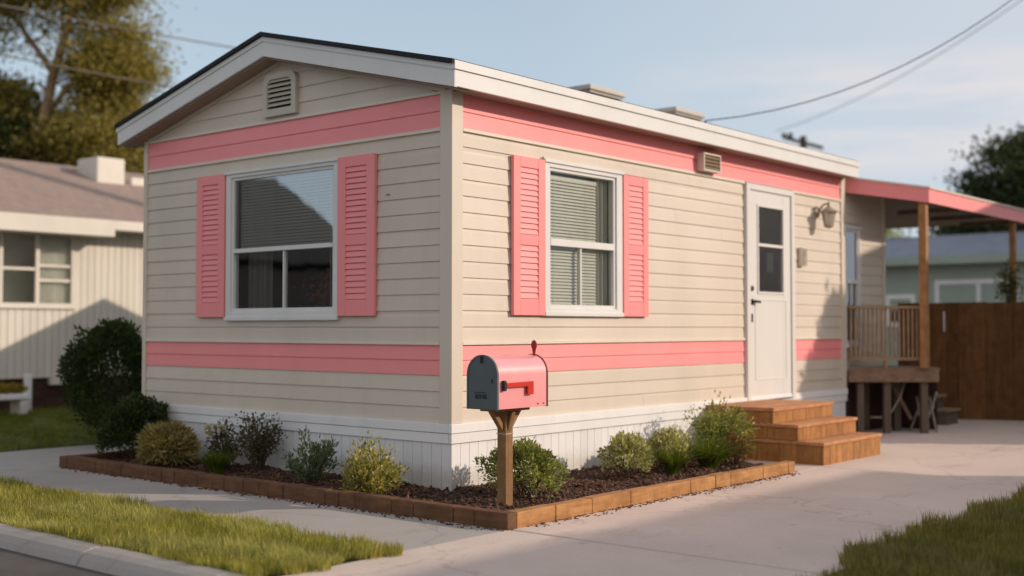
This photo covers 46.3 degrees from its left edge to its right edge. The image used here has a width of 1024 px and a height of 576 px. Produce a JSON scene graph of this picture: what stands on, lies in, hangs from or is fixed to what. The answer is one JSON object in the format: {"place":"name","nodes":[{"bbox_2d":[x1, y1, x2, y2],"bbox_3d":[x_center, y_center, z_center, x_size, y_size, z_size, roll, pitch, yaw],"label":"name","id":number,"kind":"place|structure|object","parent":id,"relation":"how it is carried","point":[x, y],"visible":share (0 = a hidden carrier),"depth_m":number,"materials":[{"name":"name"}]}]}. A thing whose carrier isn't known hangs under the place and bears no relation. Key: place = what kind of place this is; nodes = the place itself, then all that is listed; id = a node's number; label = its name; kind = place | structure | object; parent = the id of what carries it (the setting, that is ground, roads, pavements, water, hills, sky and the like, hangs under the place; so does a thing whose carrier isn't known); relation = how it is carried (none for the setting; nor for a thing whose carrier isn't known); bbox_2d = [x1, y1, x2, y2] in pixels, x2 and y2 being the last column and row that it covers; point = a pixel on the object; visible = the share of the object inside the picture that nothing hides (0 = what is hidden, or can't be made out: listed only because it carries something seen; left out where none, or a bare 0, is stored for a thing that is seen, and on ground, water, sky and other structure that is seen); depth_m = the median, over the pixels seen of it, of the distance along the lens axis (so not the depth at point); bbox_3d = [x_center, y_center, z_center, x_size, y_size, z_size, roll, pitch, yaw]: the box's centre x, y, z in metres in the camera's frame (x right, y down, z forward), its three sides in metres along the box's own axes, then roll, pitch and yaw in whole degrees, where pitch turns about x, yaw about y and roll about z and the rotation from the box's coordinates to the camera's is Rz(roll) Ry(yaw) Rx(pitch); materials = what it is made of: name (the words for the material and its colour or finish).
{"place":"outdoors","nodes":[
{"label":"outdoors","id":0,"kind":"place"},
{"bbox_2d":[0,548,115,575],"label":"road","id":1,"kind":"structure","parent":0,"point":[13,563],"depth_m":5.76,"materials":[{"name":"grey asphalt"}]},
{"bbox_2d":[0,523,246,575],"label":"kerb","id":2,"kind":"structure","parent":1,"relation":"on","point":[116,561],"depth_m":5.79,"materials":[{"name":"concrete"}]},
{"bbox_2d":[0,404,134,451],"bbox_3d":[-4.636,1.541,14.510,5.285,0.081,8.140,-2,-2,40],"label":"lawn grass","id":3,"kind":"structure","parent":0,"point":[23,423],"depth_m":12.75,"materials":[{"name":"green plant"}]},
{"bbox_2d":[0,381,29,414],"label":"planter bench","id":4,"kind":"object","parent":3,"relation":"on","point":[19,402],"visible":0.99,"depth_m":14.98,"materials":[{"name":"white wood"}]},
{"bbox_2d":[23,374,31,410],"bbox_3d":[-6.320,1.370,15.622,0.080,0.491,0.080,-2,-2,40],"label":"garden post","id":5,"kind":"object","parent":3,"relation":"on","point":[28,380],"visible":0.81,"depth_m":15.60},
{"bbox_2d":[55,317,141,441],"bbox_3d":[-3.710,0.882,11.245,0.976,1.228,1.124,-2,-2,40],"label":"tall shrub","id":6,"kind":"object","parent":3,"relation":"on","point":[124,338],"visible":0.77,"depth_m":10.97,"materials":[{"name":"green plant"}]},
{"bbox_2d":[132,417,202,467],"bbox_3d":[-2.614,1.195,9.157,0.532,0.405,0.551,-2,-2,40],"label":"shrub","id":7,"kind":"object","parent":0,"point":[162,441],"depth_m":9.05,"materials":[{"name":"green plant"}]},
{"bbox_2d":[0,472,404,575],"bbox_3d":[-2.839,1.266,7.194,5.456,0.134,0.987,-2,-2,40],"label":"verge grass","id":8,"kind":"structure","parent":0,"point":[245,546],"depth_m":6.13,"materials":[{"name":"green plant"}]},
{"bbox_2d":[0,421,575,551],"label":"walkway","id":9,"kind":"structure","parent":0,"point":[39,466],"depth_m":7.44,"materials":[{"name":"concrete"}]},
{"bbox_2d":[61,453,799,530],"bbox_3d":[-0.648,1.367,9.338,4.460,0.075,3.420,-2,-2,40],"label":"mulch bed","id":10,"kind":"object","parent":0,"point":[482,503],"visible":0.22,"depth_m":8.07,"materials":[{"name":"brown wood"}]},
{"bbox_2d":[95,390,169,458],"bbox_3d":[-3.050,1.116,9.632,0.579,0.594,0.636,1,-2,-19],"label":"round shrub","id":11,"kind":"object","parent":10,"relation":"on","point":[133,413],"visible":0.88,"depth_m":9.50,"materials":[{"name":"green plant"}]},
{"bbox_2d":[191,446,244,474],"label":"grass tuft","id":12,"kind":"object","parent":10,"relation":"on","point":[217,463],"visible":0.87,"depth_m":8.65,"materials":[{"name":"green plant"}]},
{"bbox_2d":[203,417,240,467],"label":"flowering shrub","id":13,"kind":"object","parent":10,"relation":"on","point":[220,429],"visible":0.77,"depth_m":8.97,"materials":[{"name":"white plant"}]},
{"bbox_2d":[224,411,287,472],"bbox_3d":[-1.845,1.136,8.714,0.457,0.480,0.360,-2,-2,40],"label":"open twiggy shrub","id":14,"kind":"object","parent":10,"relation":"on","point":[258,445],"visible":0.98,"depth_m":8.69,"materials":[{"name":"green plant"}]},
{"bbox_2d":[282,426,344,483],"bbox_3d":[-1.349,1.141,8.159,0.523,0.433,0.348,-2,-2,40],"label":"grey green plant","id":15,"kind":"object","parent":10,"relation":"on","point":[318,460],"visible":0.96,"depth_m":8.10,"materials":[{"name":"green plant"}]},
{"bbox_2d":[331,430,411,494],"bbox_3d":[-0.908,1.131,7.667,0.516,0.444,0.507,-2,-2,40],"label":"yellow bush","id":16,"kind":"object","parent":10,"relation":"on","point":[365,475],"visible":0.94,"depth_m":7.60,"materials":[{"name":"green plant"}]},
{"bbox_2d":[467,340,547,506],"bbox_3d":[-0.020,0.826,7.195,0.258,1.023,0.492,-2,-2,40],"label":"mailbox","id":17,"kind":"object","parent":10,"relation":"on","point":[503,390],"visible":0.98,"depth_m":7.14,"materials":[{"name":"pink paint"}]},
{"bbox_2d":[467,355,498,410],"bbox_3d":[-0.175,0.553,7.032,0.240,0.322,0.030,-2,-2,40],"label":"mailbox door","id":18,"kind":"structure","parent":17,"relation":"in","point":[482,371],"depth_m":7.03,"materials":[{"name":"grey metal"}]},
{"bbox_2d":[473,436,573,498],"bbox_3d":[0.096,1.140,7.578,0.593,0.403,0.627,-2,-2,40],"label":"shrub","id":19,"kind":"object","parent":10,"relation":"on","point":[538,461],"visible":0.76,"depth_m":7.50,"materials":[{"name":"green plant"}]},
{"bbox_2d":[594,430,656,478],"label":"cream flowered bush","id":20,"kind":"object","parent":10,"relation":"on","point":[629,445],"visible":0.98,"depth_m":8.44,"materials":[{"name":"green plant"}]},
{"bbox_2d":[643,425,694,471],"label":"pale variegated bush","id":21,"kind":"object","parent":10,"relation":"on","point":[664,437],"visible":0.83,"depth_m":8.86,"materials":[{"name":"green plant"}]},
{"bbox_2d":[683,390,759,460],"bbox_3d":[1.673,1.105,9.610,0.632,0.584,0.619,1,-2,-20],"label":"corner bush","id":22,"kind":"object","parent":10,"relation":"on","point":[707,427],"visible":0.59,"depth_m":9.49,"materials":[{"name":"green plant"}]},
{"bbox_2d":[666,431,781,468],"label":"fan grass","id":23,"kind":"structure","parent":10,"relation":"on","point":[714,455],"depth_m":9.00,"materials":[{"name":"green plant"}]},
{"bbox_2d":[718,427,753,465],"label":"red leaved plant","id":24,"kind":"object","parent":10,"relation":"on","point":[736,457],"visible":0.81,"depth_m":9.18,"materials":[{"name":"green plant"}]},
{"bbox_2d":[0,0,1023,237],"label":"sky","id":25,"kind":"structure","parent":0,"point":[716,59],"materials":[{"name":"blue"}]},
{"bbox_2d":[285,419,1023,575],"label":"driveway","id":26,"kind":"structure","parent":0,"point":[806,519],"depth_m":6.74,"materials":[{"name":"concrete"}]},
{"bbox_2d":[707,399,881,465],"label":"wooden steps","id":27,"kind":"structure","parent":26,"relation":"on","point":[808,432],"depth_m":9.89,"materials":[{"name":"brown wood"}]},
{"bbox_2d":[909,391,937,431],"bbox_3d":[4.385,1.304,12.681,0.303,0.420,0.187,-2,-2,40],"label":"folding chair","id":28,"kind":"object","parent":26,"relation":"on","point":[931,406],"visible":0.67,"depth_m":12.67,"materials":[{"name":"grey metal"}]},
{"bbox_2d":[844,178,1023,432],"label":"covered porch","id":29,"kind":"object","parent":26,"relation":"on","point":[921,208],"visible":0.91,"depth_m":12.42,"materials":[{"name":"pink paint"}]},
{"bbox_2d":[870,382,904,418],"bbox_3d":[3.947,1.178,12.551,0.398,0.376,0.069,0,-2,-7],"label":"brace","id":30,"kind":"object","parent":29,"relation":"hanging from","point":[896,403],"visible":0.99,"depth_m":12.55,"materials":[{"name":"grey"}]},
{"bbox_2d":[993,257,1023,302],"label":"climbing plant","id":31,"kind":"object","parent":29,"relation":"attached to","point":[1009,287],"visible":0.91,"depth_m":14.46,"materials":[{"name":"green plant"}]},
{"bbox_2d":[937,394,960,424],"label":"porch steps","id":32,"kind":"structure","parent":26,"relation":"on","point":[947,416],"depth_m":13.55,"materials":[{"name":"brown wood"}]},
{"bbox_2d":[897,302,1023,420],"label":"board fence","id":33,"kind":"object","parent":26,"relation":"on","point":[977,353],"visible":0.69,"depth_m":14.04,"materials":[{"name":"brown wood"}]},
{"bbox_2d":[650,444,711,474],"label":"spiky grass","id":34,"kind":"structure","parent":0,"point":[673,464],"depth_m":8.66,"materials":[{"name":"green plant"}]},
{"bbox_2d":[782,133,823,149],"bbox_3d":[9.433,-1.334,38.750,1.322,7.420,0.278,0,-2,5],"label":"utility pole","id":35,"kind":"object","parent":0,"point":[803,142],"visible":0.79,"depth_m":38.79,"materials":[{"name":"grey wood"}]},
{"bbox_2d":[796,481,1023,575],"bbox_3d":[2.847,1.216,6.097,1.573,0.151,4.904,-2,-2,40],"label":"side lawn grass","id":36,"kind":"structure","parent":0,"point":[937,551],"depth_m":5.66,"materials":[{"name":"green plant"}]},
{"bbox_2d":[885,232,1023,365],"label":"green house","id":37,"kind":"structure","parent":0,"point":[965,268],"depth_m":23.37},
{"bbox_2d":[886,294,915,325],"bbox_3d":[7.722,0.450,23.807,0.610,0.630,0.040,-2,-2,40],"label":"window","id":38,"kind":"structure","parent":37,"relation":"in","point":[891,300],"depth_m":23.86,"materials":[{"name":"white"}]},
{"bbox_2d":[934,278,1018,302],"bbox_3d":[8.862,0.308,22.858,1.580,0.950,0.040,-2,-2,40],"label":"window","id":39,"kind":"structure","parent":37,"relation":"in","point":[968,290],"depth_m":22.97,"materials":[{"name":"grey"}]},
{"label":"joint base","id":40,"kind":"structure","parent":0,"visible":0},
{"bbox_2d":[59,449,794,530],"bbox_3d":[-0.711,1.370,9.257,4.610,0.112,3.402,-2,-2,40],"label":"bed edging","id":41,"kind":"object","parent":40,"relation":"on","point":[511,520],"visible":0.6,"depth_m":7.55,"materials":[{"name":"brown wood"}]},
{"bbox_2d":[114,32,885,492],"bbox_3d":[0.478,-0.212,11.559,3.911,3.425,7.250,-2,-2,40],"label":"mobile home","id":42,"kind":"object","parent":40,"relation":"on","point":[642,270],"visible":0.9,"depth_m":9.07,"materials":[{"name":"beige plastic"}]},
{"bbox_2d":[224,157,339,320],"bbox_3d":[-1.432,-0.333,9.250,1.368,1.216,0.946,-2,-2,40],"label":"window","id":43,"kind":"structure","parent":42,"relation":"in","point":[281,220],"depth_m":9.20,"materials":[{"name":"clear glass"}]},
{"bbox_2d":[292,267,329,306],"bbox_3d":[-1.351,0.050,9.171,0.815,0.424,0.452,-2,-2,40],"label":"flower bouquet","id":44,"kind":"object","parent":42,"relation":"in","point":[324,297],"visible":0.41,"depth_m":9.18,"materials":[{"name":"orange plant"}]},
{"bbox_2d":[543,158,623,316],"bbox_3d":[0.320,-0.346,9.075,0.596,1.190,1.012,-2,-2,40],"label":"window","id":45,"kind":"structure","parent":42,"relation":"in","point":[584,252],"depth_m":9.02,"materials":[{"name":"clear glass"}]},
{"bbox_2d":[721,181,795,400],"bbox_3d":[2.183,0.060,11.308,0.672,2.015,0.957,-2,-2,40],"label":"door","id":46,"kind":"structure","parent":42,"relation":"in","point":[769,212],"depth_m":11.19,"materials":[{"name":"white wood"}]},
{"bbox_2d":[845,225,862,347],"bbox_3d":[3.417,-0.012,12.683,0.446,1.360,0.495,-2,-2,40],"label":"window","id":47,"kind":"structure","parent":42,"relation":"in","point":[853,235],"depth_m":12.68,"materials":[{"name":"white glass"}]},
{"bbox_2d":[705,0,1010,120],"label":"power line","id":48,"kind":"object","parent":42,"relation":"attached to","point":[865,81],"visible":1,"depth_m":13.69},
{"bbox_3d":[-15.933,-2.527,18.941,0.296,8.500,1.400,-2,-2,40],"label":"left pole","id":49,"kind":"object","parent":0,"visible":0},
{"bbox_2d":[0,54,173,87],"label":"power line","id":50,"kind":"object","parent":49,"relation":"attached to","point":[84,71],"visible":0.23,"depth_m":21.98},
{"bbox_2d":[0,4,234,47],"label":"power line","id":51,"kind":"object","parent":49,"relation":"attached to","point":[115,26],"visible":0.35,"depth_m":22.53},
{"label":"ground","id":52,"kind":"structure","parent":0,"visible":0},
{"bbox_2d":[0,68,75,163],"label":"shaded tree","id":53,"kind":"object","parent":52,"relation":"on","point":[4,128],"visible":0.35,"depth_m":23.79,"materials":[{"name":"green plant"}]},
{"bbox_2d":[0,156,143,409],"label":"white house","id":54,"kind":"structure","parent":52,"relation":"on","point":[71,246],"depth_m":16.59,"materials":[{"name":"wood"}]},
{"bbox_2d":[0,232,75,308],"bbox_3d":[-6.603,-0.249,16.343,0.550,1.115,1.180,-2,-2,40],"label":"window","id":55,"kind":"structure","parent":54,"relation":"in","point":[38,271],"depth_m":16.45,"materials":[{"name":"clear glass"}]},
{"bbox_2d":[0,32,181,173],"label":"bushy tree","id":56,"kind":"object","parent":52,"relation":"on","point":[84,128],"visible":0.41,"depth_m":23.69,"materials":[{"name":"green plant"}]},
{"bbox_2d":[0,0,198,162],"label":"tall tree","id":57,"kind":"object","parent":52,"relation":"on","point":[113,39],"visible":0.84,"depth_m":23.91,"materials":[{"name":"green plant"}]},
{"bbox_2d":[885,228,935,237],"bbox_3d":[10.136,0.090,33.646,6.709,4.238,3.116,0,-2,-5],"label":"tree","id":58,"kind":"object","parent":52,"relation":"on","point":[891,234],"depth_m":33.11,"materials":[{"name":"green plant"}]},
{"bbox_2d":[916,121,1023,235],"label":"dark tree","id":59,"kind":"object","parent":52,"relation":"on","point":[1010,155],"visible":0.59,"depth_m":27.29,"materials":[{"name":"green plant"}]},
{"bbox_3d":[15.880,-5.258,16.544,0.336,13.800,0.336,-2,-2,40],"label":"street pole","id":60,"kind":"object","parent":52,"relation":"on","visible":0},
{"bbox_2d":[777,0,1020,130],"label":"power line","id":61,"kind":"object","parent":60,"relation":"attached to","point":[909,71],"visible":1,"depth_m":32.29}
]}

